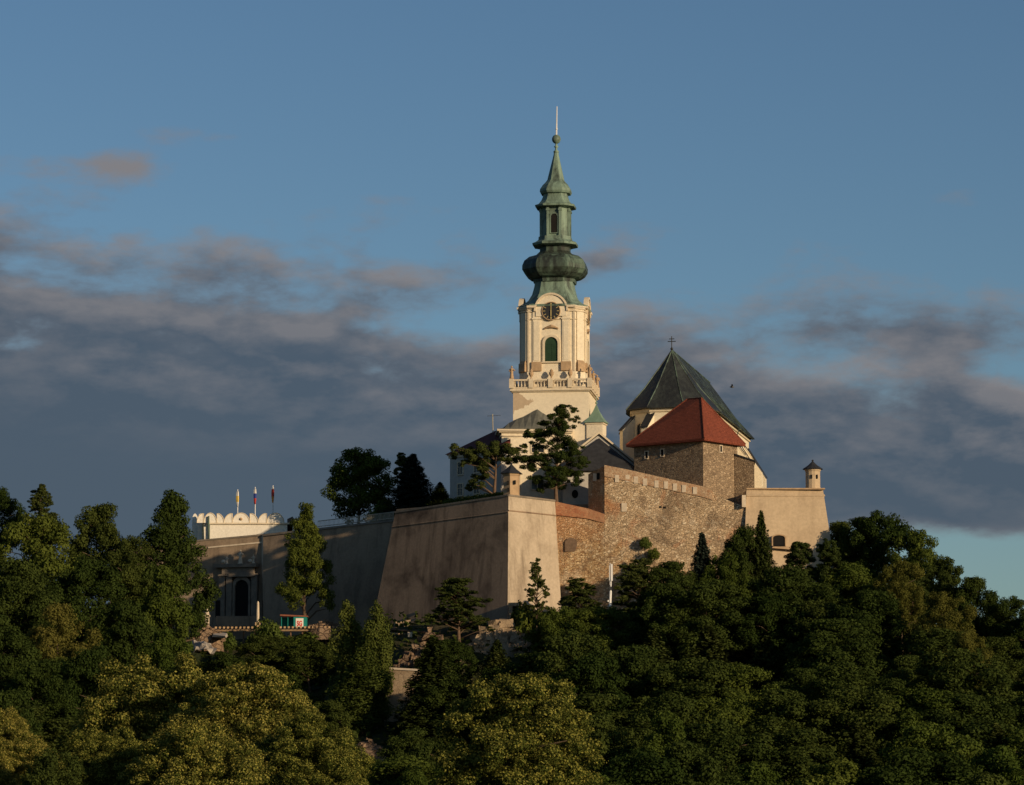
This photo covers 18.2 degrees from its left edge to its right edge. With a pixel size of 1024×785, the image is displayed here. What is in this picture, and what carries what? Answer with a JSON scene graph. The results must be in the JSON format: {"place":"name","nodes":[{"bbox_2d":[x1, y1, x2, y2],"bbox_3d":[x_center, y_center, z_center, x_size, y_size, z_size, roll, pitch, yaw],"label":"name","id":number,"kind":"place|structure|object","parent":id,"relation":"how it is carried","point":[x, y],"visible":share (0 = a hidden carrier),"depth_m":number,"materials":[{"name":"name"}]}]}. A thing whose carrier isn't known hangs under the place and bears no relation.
{"place":"outdoors","nodes":[
{"label":"outdoors","id":0,"kind":"place"},
{"bbox_2d":[0,619,1023,782],"bbox_3d":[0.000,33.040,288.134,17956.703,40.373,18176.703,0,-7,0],"label":"ground","id":1,"kind":"structure","parent":0,"point":[443,629],"depth_m":391.18,"materials":[{"name":"soil"}]},
{"bbox_2d":[0,614,41,690],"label":"leafy tree","id":2,"kind":"object","parent":1,"relation":"on","point":[13,658],"visible":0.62,"depth_m":349.58,"materials":[{"name":"green plant"}]},
{"bbox_2d":[0,557,60,658],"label":"leafy tree","id":3,"kind":"object","parent":1,"relation":"on","point":[18,586],"visible":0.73,"depth_m":373.95,"materials":[{"name":"green plant"}]},
{"bbox_2d":[0,706,63,784],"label":"lime tree","id":4,"kind":"object","parent":1,"relation":"on","point":[19,743],"visible":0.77,"depth_m":165.43,"materials":[{"name":"green plant"}]},
{"bbox_2d":[0,512,79,605],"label":"leafy tree","id":5,"kind":"object","parent":1,"relation":"on","point":[37,535],"visible":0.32,"depth_m":391.45,"materials":[{"name":"green plant"}]},
{"bbox_2d":[0,658,79,738],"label":"leafy tree","id":6,"kind":"object","parent":1,"relation":"on","point":[37,683],"visible":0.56,"depth_m":323.49,"materials":[{"name":"green plant"}]},
{"bbox_2d":[18,747,85,784],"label":"leafy tree","id":7,"kind":"object","parent":1,"relation":"on","point":[47,771],"visible":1,"depth_m":148.79,"materials":[{"name":"green plant"}]},
{"bbox_2d":[25,601,102,690],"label":"leafy tree","id":8,"kind":"object","parent":1,"relation":"on","point":[61,616],"visible":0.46,"depth_m":360.29,"materials":[{"name":"green plant"}]},
{"bbox_2d":[45,554,131,645],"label":"leafy tree","id":9,"kind":"object","parent":1,"relation":"on","point":[83,578],"visible":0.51,"depth_m":378.77,"materials":[{"name":"green plant"}]},
{"bbox_2d":[53,643,130,737],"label":"leafy tree","id":10,"kind":"object","parent":1,"relation":"on","point":[91,659],"visible":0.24,"depth_m":335.26,"materials":[{"name":"green plant"}]},
{"bbox_2d":[64,502,123,601],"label":"leafy tree","id":11,"kind":"object","parent":1,"relation":"on","point":[92,524],"visible":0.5,"depth_m":399.20,"materials":[{"name":"green plant"}]},
{"bbox_2d":[58,726,145,784],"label":"lime tree","id":12,"kind":"object","parent":1,"relation":"on","point":[101,762],"visible":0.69,"depth_m":157.75,"materials":[{"name":"green plant"}]},
{"bbox_2d":[89,598,159,687],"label":"leafy tree","id":13,"kind":"object","parent":1,"relation":"on","point":[126,631],"visible":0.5,"depth_m":363.19,"materials":[{"name":"green plant"}]},
{"bbox_2d":[98,535,155,604],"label":"leafy tree","id":14,"kind":"object","parent":1,"relation":"on","point":[123,557],"visible":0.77,"depth_m":394.80,"materials":[{"name":"green plant"}]},
{"bbox_2d":[68,651,235,779],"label":"lime tree","id":15,"kind":"object","parent":1,"relation":"on","point":[151,695],"visible":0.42,"depth_m":186.52,"materials":[{"name":"green plant"}]},
{"bbox_2d":[130,626,193,672],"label":"leafy tree","id":16,"kind":"object","parent":1,"relation":"on","point":[163,650],"visible":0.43,"depth_m":349.91,"materials":[{"name":"green plant"}]},
{"bbox_2d":[136,565,195,651],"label":"leafy tree","id":17,"kind":"object","parent":1,"relation":"on","point":[158,603],"visible":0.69,"depth_m":382.78,"materials":[{"name":"green plant"}]},
{"bbox_2d":[132,489,222,642],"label":"leafy tree","id":18,"kind":"object","parent":1,"relation":"on","point":[170,537],"visible":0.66,"depth_m":397.70,"materials":[{"name":"green plant"}]},
{"bbox_2d":[116,719,270,784],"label":"lime tree","id":19,"kind":"object","parent":1,"relation":"on","point":[188,754],"visible":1,"depth_m":152.48,"materials":[{"name":"green plant"}]},
{"bbox_2d":[152,661,324,781],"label":"lime tree","id":20,"kind":"object","parent":1,"relation":"on","point":[240,693],"visible":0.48,"depth_m":179.52,"materials":[{"name":"green plant"}]},
{"bbox_2d":[232,634,297,672],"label":"leafy tree","id":21,"kind":"object","parent":1,"relation":"on","point":[259,648],"visible":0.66,"depth_m":399.54,"materials":[{"name":"green plant"}]},
{"bbox_2d":[274,502,336,633],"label":"leafy tree","id":22,"kind":"object","parent":1,"relation":"on","point":[303,553],"visible":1,"depth_m":423.23,"materials":[{"name":"green plant"}]},
{"bbox_2d":[273,639,338,692],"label":"leafy tree","id":23,"kind":"object","parent":1,"relation":"on","point":[301,662],"visible":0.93,"depth_m":395.76,"materials":[{"name":"green plant"}]},
{"bbox_2d":[244,708,374,784],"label":"lime tree","id":24,"kind":"object","parent":1,"relation":"on","point":[296,741],"visible":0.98,"depth_m":169.18,"materials":[{"name":"green plant"}]},
{"bbox_2d":[262,519,393,636],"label":"curtain wall","id":25,"kind":"structure","parent":1,"relation":"on","point":[355,554],"depth_m":435.77,"materials":[{"name":"paint"}]},
{"bbox_2d":[326,599,363,725],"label":"poplar tree","id":26,"kind":"object","parent":1,"relation":"on","point":[349,631],"visible":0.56,"depth_m":371.68,"materials":[{"name":"green plant"}]},
{"bbox_2d":[331,647,395,734],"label":"leafy tree","id":27,"kind":"object","parent":1,"relation":"on","point":[368,680],"visible":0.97,"depth_m":363.58,"materials":[{"name":"green plant"}]},
{"bbox_2d":[355,599,395,727],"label":"poplar tree","id":28,"kind":"object","parent":1,"relation":"on","point":[377,639],"visible":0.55,"depth_m":368.61,"materials":[{"name":"green plant"}]},
{"bbox_2d":[363,754,439,784],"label":"leafy tree","id":29,"kind":"object","parent":1,"relation":"on","point":[398,765],"visible":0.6,"depth_m":289.29,"materials":[{"name":"green plant"}]},
{"bbox_2d":[376,726,441,783],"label":"leafy tree","id":30,"kind":"object","parent":1,"relation":"on","point":[409,741],"visible":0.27,"depth_m":314.31,"materials":[{"name":"green plant"}]},
{"bbox_2d":[382,633,473,740],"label":"fir tree","id":31,"kind":"object","parent":1,"relation":"on","point":[431,656],"visible":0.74,"depth_m":357.84,"materials":[{"name":"plant"}]},
{"bbox_2d":[406,671,474,736],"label":"leafy tree","id":32,"kind":"object","parent":1,"relation":"on","point":[436,697],"visible":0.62,"depth_m":356.34,"materials":[{"name":"green plant"}]},
{"bbox_2d":[412,639,482,690],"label":"leafy tree","id":33,"kind":"object","parent":1,"relation":"on","point":[452,649],"visible":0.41,"depth_m":374.24,"materials":[{"name":"green plant"}]},
{"bbox_2d":[421,577,495,641],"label":"pine tree","id":34,"kind":"object","parent":1,"relation":"on","point":[453,591],"visible":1,"depth_m":387.04,"materials":[{"name":"green plant"}]},
{"bbox_2d":[377,494,560,627],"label":"bastion","id":35,"kind":"object","parent":1,"relation":"on","point":[493,547],"visible":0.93,"depth_m":404.84,"materials":[{"name":"paint"}]},
{"bbox_2d":[509,404,590,501],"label":"pine tree","id":36,"kind":"object","parent":35,"relation":"on","point":[566,454],"visible":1,"depth_m":409.43,"materials":[{"name":"green plant"}]},
{"bbox_2d":[466,619,532,657],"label":"rock outcrop","id":37,"kind":"object","parent":1,"relation":"on","point":[504,633],"visible":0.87,"depth_m":386.99,"materials":[{"name":"stone"}]},
{"bbox_2d":[7,611,1018,781],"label":"undergrowth","id":38,"kind":"object","parent":1,"relation":"on","point":[406,623],"visible":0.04,"depth_m":391.66,"materials":[{"name":"green plant"}]},
{"bbox_2d":[428,671,608,784],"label":"lime tree","id":39,"kind":"object","parent":1,"relation":"on","point":[520,749],"visible":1,"depth_m":197.01,"materials":[{"name":"green plant"}]},
{"bbox_2d":[526,606,590,661],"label":"leafy tree","id":40,"kind":"object","parent":1,"relation":"on","point":[554,622],"visible":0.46,"depth_m":378.30,"materials":[{"name":"green plant"}]},
{"bbox_2d":[532,628,626,693],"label":"leafy tree","id":41,"kind":"object","parent":1,"relation":"on","point":[567,645],"visible":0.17,"depth_m":349.12,"materials":[{"name":"green plant"}]},
{"bbox_2d":[546,650,632,714],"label":"leafy tree","id":42,"kind":"object","parent":1,"relation":"on","point":[590,669],"visible":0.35,"depth_m":330.79,"materials":[{"name":"green plant"}]},
{"bbox_2d":[541,691,645,764],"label":"leafy tree","id":43,"kind":"object","parent":1,"relation":"on","point":[593,704],"visible":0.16,"depth_m":309.23,"materials":[{"name":"green plant"}]},
{"bbox_2d":[558,713,640,777],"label":"leafy tree","id":44,"kind":"object","parent":1,"relation":"on","point":[602,725],"visible":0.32,"depth_m":295.39,"materials":[{"name":"green plant"}]},
{"bbox_2d":[571,605,638,651],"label":"leafy tree","id":45,"kind":"object","parent":1,"relation":"on","point":[602,619],"visible":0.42,"depth_m":379.19,"materials":[{"name":"green plant"}]},
{"bbox_2d":[612,558,656,631],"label":"pine tree","id":46,"kind":"object","parent":1,"relation":"on","point":[635,576],"visible":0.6,"depth_m":385.39,"materials":[{"name":"green plant"}]},
{"bbox_2d":[590,644,683,711],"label":"leafy tree","id":47,"kind":"object","parent":1,"relation":"on","point":[637,663],"visible":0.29,"depth_m":336.51,"materials":[{"name":"green plant"}]},
{"bbox_2d":[591,747,687,784],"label":"leafy tree","id":48,"kind":"object","parent":1,"relation":"on","point":[629,770],"visible":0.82,"depth_m":263.21,"materials":[{"name":"green plant"}]},
{"bbox_2d":[555,465,745,609],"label":"stone rampart","id":49,"kind":"object","parent":1,"relation":"on","point":[620,517],"visible":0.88,"depth_m":404.74,"materials":[{"name":"stone"}]},
{"bbox_2d":[612,690,710,747],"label":"leafy tree","id":50,"kind":"object","parent":1,"relation":"on","point":[672,702],"visible":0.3,"depth_m":309.81,"materials":[{"name":"green plant"}]},
{"bbox_2d":[631,710,696,763],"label":"leafy tree","id":51,"kind":"object","parent":1,"relation":"on","point":[669,726],"visible":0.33,"depth_m":289.42,"materials":[{"name":"green plant"}]},
{"bbox_2d":[635,581,697,661],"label":"leafy tree","id":52,"kind":"object","parent":1,"relation":"on","point":[659,592],"visible":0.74,"depth_m":372.73,"materials":[{"name":"green plant"}]},
{"bbox_2d":[636,561,699,605],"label":"leafy tree","id":53,"kind":"object","parent":1,"relation":"on","point":[667,572],"visible":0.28,"depth_m":385.19,"materials":[{"name":"green plant"}]},
{"bbox_2d":[628,655,739,716],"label":"leafy tree","id":54,"kind":"object","parent":1,"relation":"on","point":[701,681],"visible":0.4,"depth_m":330.51,"materials":[{"name":"green plant"}]},
{"bbox_2d":[636,739,741,784],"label":"leafy tree","id":55,"kind":"object","parent":1,"relation":"on","point":[704,770],"visible":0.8,"depth_m":265.64,"materials":[{"name":"green plant"}]},
{"bbox_2d":[645,578,759,660],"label":"leafy tree","id":56,"kind":"object","parent":1,"relation":"on","point":[707,595],"visible":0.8,"depth_m":370.44,"materials":[{"name":"green plant"}]},
{"bbox_2d":[681,695,757,767],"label":"leafy tree","id":57,"kind":"object","parent":1,"relation":"on","point":[725,710],"visible":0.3,"depth_m":313.29,"materials":[{"name":"green plant"}]},
{"bbox_2d":[685,623,757,712],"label":"fir tree","id":58,"kind":"object","parent":1,"relation":"on","point":[708,646],"visible":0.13,"depth_m":354.97,"materials":[{"name":"plant"}]},
{"bbox_2d":[700,551,752,622],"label":"leafy tree","id":59,"kind":"object","parent":1,"relation":"on","point":[725,566],"visible":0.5,"depth_m":385.24,"materials":[{"name":"green plant"}]},
{"bbox_2d":[681,717,779,783],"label":"leafy tree","id":60,"kind":"object","parent":1,"relation":"on","point":[726,743],"visible":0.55,"depth_m":293.00,"materials":[{"name":"green plant"}]},
{"bbox_2d":[684,662,778,718],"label":"leafy tree","id":61,"kind":"object","parent":1,"relation":"on","point":[741,680],"visible":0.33,"depth_m":329.15,"materials":[{"name":"green plant"}]},
{"bbox_2d":[716,524,772,596],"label":"leafy tree","id":62,"kind":"object","parent":1,"relation":"on","point":[741,543],"visible":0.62,"depth_m":386.61,"materials":[{"name":"green plant"}]},
{"bbox_2d":[747,510,779,601],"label":"fir tree","id":63,"kind":"object","parent":1,"relation":"on","point":[763,561],"visible":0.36,"depth_m":387.16,"materials":[{"name":"plant"}]},
{"bbox_2d":[748,635,788,694],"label":"fir tree","id":64,"kind":"object","parent":1,"relation":"on","point":[768,661],"visible":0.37,"depth_m":358.44,"materials":[{"name":"plant"}]},
{"bbox_2d":[733,591,812,665],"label":"leafy tree","id":65,"kind":"object","parent":1,"relation":"on","point":[773,607],"visible":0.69,"depth_m":369.49,"materials":[{"name":"green plant"}]},
{"bbox_2d":[742,564,815,668],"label":"leafy tree","id":66,"kind":"object","parent":1,"relation":"on","point":[792,580],"visible":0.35,"depth_m":373.66,"materials":[{"name":"green plant"}]},
{"bbox_2d":[721,727,839,784],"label":"leafy tree","id":67,"kind":"object","parent":1,"relation":"on","point":[793,760],"visible":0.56,"depth_m":294.06,"materials":[{"name":"green plant"}]},
{"bbox_2d":[742,488,833,592],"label":"terrace bastion","id":68,"kind":"object","parent":1,"relation":"on","point":[791,515],"visible":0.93,"depth_m":403.01,"materials":[{"name":"paint"}]},
{"bbox_2d":[736,688,843,748],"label":"leafy tree","id":69,"kind":"object","parent":1,"relation":"on","point":[787,709],"visible":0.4,"depth_m":312.63,"materials":[{"name":"green plant"}]},
{"bbox_2d":[766,598,836,661],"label":"leafy tree","id":70,"kind":"object","parent":1,"relation":"on","point":[822,610],"visible":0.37,"depth_m":368.64,"materials":[{"name":"green plant"}]},
{"bbox_2d":[780,617,890,689],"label":"leafy tree","id":71,"kind":"object","parent":1,"relation":"on","point":[838,639],"visible":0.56,"depth_m":350.36,"materials":[{"name":"green plant"}]},
{"bbox_2d":[816,561,886,614],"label":"leafy tree","id":72,"kind":"object","parent":1,"relation":"on","point":[854,576],"visible":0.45,"depth_m":381.04,"materials":[{"name":"green plant"}]},
{"bbox_2d":[799,683,908,765],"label":"leafy tree","id":73,"kind":"object","parent":1,"relation":"on","point":[846,700],"visible":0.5,"depth_m":311.26,"materials":[{"name":"green plant"}]},
{"bbox_2d":[803,660,908,751],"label":"leafy tree","id":74,"kind":"object","parent":1,"relation":"on","point":[839,675],"visible":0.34,"depth_m":329.88,"materials":[{"name":"green plant"}]},
{"bbox_2d":[835,722,880,776],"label":"fir tree","id":75,"kind":"object","parent":1,"relation":"on","point":[858,749],"visible":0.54,"depth_m":298.38,"materials":[{"name":"plant"}]},
{"bbox_2d":[832,588,913,658],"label":"leafy tree","id":76,"kind":"object","parent":1,"relation":"on","point":[878,621],"visible":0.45,"depth_m":363.08,"materials":[{"name":"green plant"}]},
{"bbox_2d":[848,509,922,588],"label":"leafy tree","id":77,"kind":"object","parent":1,"relation":"on","point":[890,530],"visible":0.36,"depth_m":396.35,"materials":[{"name":"green plant"}]},
{"bbox_2d":[871,559,925,641],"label":"leafy tree","id":78,"kind":"object","parent":1,"relation":"on","point":[899,575],"visible":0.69,"depth_m":371.18,"materials":[{"name":"green plant"}]},
{"bbox_2d":[887,529,940,593],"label":"leafy tree","id":79,"kind":"object","parent":1,"relation":"on","point":[912,542],"visible":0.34,"depth_m":389.84,"materials":[{"name":"green plant"}]},
{"bbox_2d":[849,745,981,784],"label":"leafy tree","id":80,"kind":"object","parent":1,"relation":"on","point":[910,771],"visible":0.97,"depth_m":269.70,"materials":[{"name":"green plant"}]},
{"bbox_2d":[872,687,967,763],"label":"leafy tree","id":81,"kind":"object","parent":1,"relation":"on","point":[911,708],"visible":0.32,"depth_m":313.05,"materials":[{"name":"green plant"}]},
{"bbox_2d":[873,720,987,784],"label":"leafy tree","id":82,"kind":"object","parent":1,"relation":"on","point":[929,738],"visible":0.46,"depth_m":287.31,"materials":[{"name":"green plant"}]},
{"bbox_2d":[923,554,964,641],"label":"leafy tree","id":83,"kind":"object","parent":1,"relation":"on","point":[946,571],"visible":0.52,"depth_m":383.35,"materials":[{"name":"green plant"}]},
{"bbox_2d":[910,591,979,657],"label":"leafy tree","id":84,"kind":"object","parent":1,"relation":"on","point":[940,602],"visible":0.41,"depth_m":359.31,"materials":[{"name":"green plant"}]},
{"bbox_2d":[903,627,1009,691],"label":"leafy tree","id":85,"kind":"object","parent":1,"relation":"on","point":[923,642],"visible":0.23,"depth_m":353.24,"materials":[{"name":"green plant"}]},
{"bbox_2d":[906,645,1022,740],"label":"leafy tree","id":86,"kind":"object","parent":1,"relation":"on","point":[952,673],"visible":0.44,"depth_m":330.23,"materials":[{"name":"green plant"}]},
{"bbox_2d":[910,691,1023,759],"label":"leafy tree","id":87,"kind":"object","parent":1,"relation":"on","point":[977,712],"visible":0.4,"depth_m":311.64,"materials":[{"name":"green plant"}]},
{"bbox_2d":[951,575,1002,638],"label":"leafy tree","id":88,"kind":"object","parent":1,"relation":"on","point":[975,598],"visible":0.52,"depth_m":379.12,"materials":[{"name":"green plant"}]},
{"bbox_2d":[967,744,1023,784],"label":"leafy tree","id":89,"kind":"object","parent":1,"relation":"on","point":[1000,760],"visible":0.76,"depth_m":273.60,"materials":[{"name":"green plant"}]},
{"bbox_2d":[973,635,1023,694],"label":"leafy tree","id":90,"kind":"object","parent":1,"relation":"on","point":[999,645],"visible":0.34,"depth_m":357.62,"materials":[{"name":"green plant"}]},
{"bbox_2d":[978,596,1023,659],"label":"leafy tree","id":91,"kind":"object","parent":1,"relation":"on","point":[1006,611],"visible":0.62,"depth_m":374.73,"materials":[{"name":"green plant"}]},
{"bbox_2d":[0,0,1023,623],"label":"sky","id":92,"kind":"structure","parent":0,"point":[245,245],"materials":[{"name":"blue"}]},
{"bbox_2d":[396,502,741,510],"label":"courtyard","id":93,"kind":"structure","parent":0,"point":[586,505],"depth_m":410.56,"materials":[{"name":"paint"}]},
{"bbox_2d":[379,453,434,512],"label":"fir tree","id":94,"kind":"object","parent":93,"relation":"on","point":[411,490],"visible":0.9,"depth_m":437.70,"materials":[{"name":"plant"}]},
{"bbox_2d":[445,431,510,498],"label":"palace wing","id":95,"kind":"structure","parent":93,"relation":"on","point":[460,477],"depth_m":424.10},
{"bbox_2d":[448,440,527,492],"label":"pine tree","id":96,"kind":"object","parent":93,"relation":"on","point":[496,452],"visible":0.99,"depth_m":409.81,"materials":[{"name":"green plant"}]},
{"bbox_2d":[495,409,572,502],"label":"church front","id":97,"kind":"structure","parent":93,"relation":"on","point":[514,430],"depth_m":420.07,"materials":[{"name":"beige paint"}]},
{"bbox_2d":[509,107,599,446],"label":"bell tower","id":98,"kind":"structure","parent":93,"relation":"on","point":[555,314],"depth_m":424.39,"materials":[{"name":"beige paint"}]},
{"bbox_2d":[558,432,633,504],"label":"gabled chapel","id":99,"kind":"structure","parent":93,"relation":"on","point":[600,450],"depth_m":413.89,"materials":[{"name":"stone"}]},
{"bbox_2d":[626,397,755,501],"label":"stone tower","id":100,"kind":"structure","parent":93,"relation":"on","point":[697,441],"depth_m":409.63,"materials":[{"name":"stone"}]},
{"bbox_2d":[618,336,767,487],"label":"gothic church","id":101,"kind":"structure","parent":93,"relation":"on","point":[676,379],"depth_m":428.41,"materials":[{"name":"beige paint"}]},
{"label":"lower courtyard","id":102,"kind":"structure","parent":0,"visible":0},
{"bbox_2d":[110,534,262,638],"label":"gate wall","id":103,"kind":"structure","parent":102,"relation":"on","point":[233,566],"depth_m":444.96,"materials":[{"name":"paint"}]},
{"bbox_2d":[192,513,294,539],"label":"white palace","id":104,"kind":"structure","parent":102,"relation":"on","point":[209,526],"depth_m":455.27,"materials":[{"name":"paint"}]},
{"bbox_2d":[321,447,395,524],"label":"leafy tree","id":105,"kind":"object","parent":102,"relation":"on","point":[360,471],"visible":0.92,"depth_m":449.31,"materials":[{"name":"green plant"}]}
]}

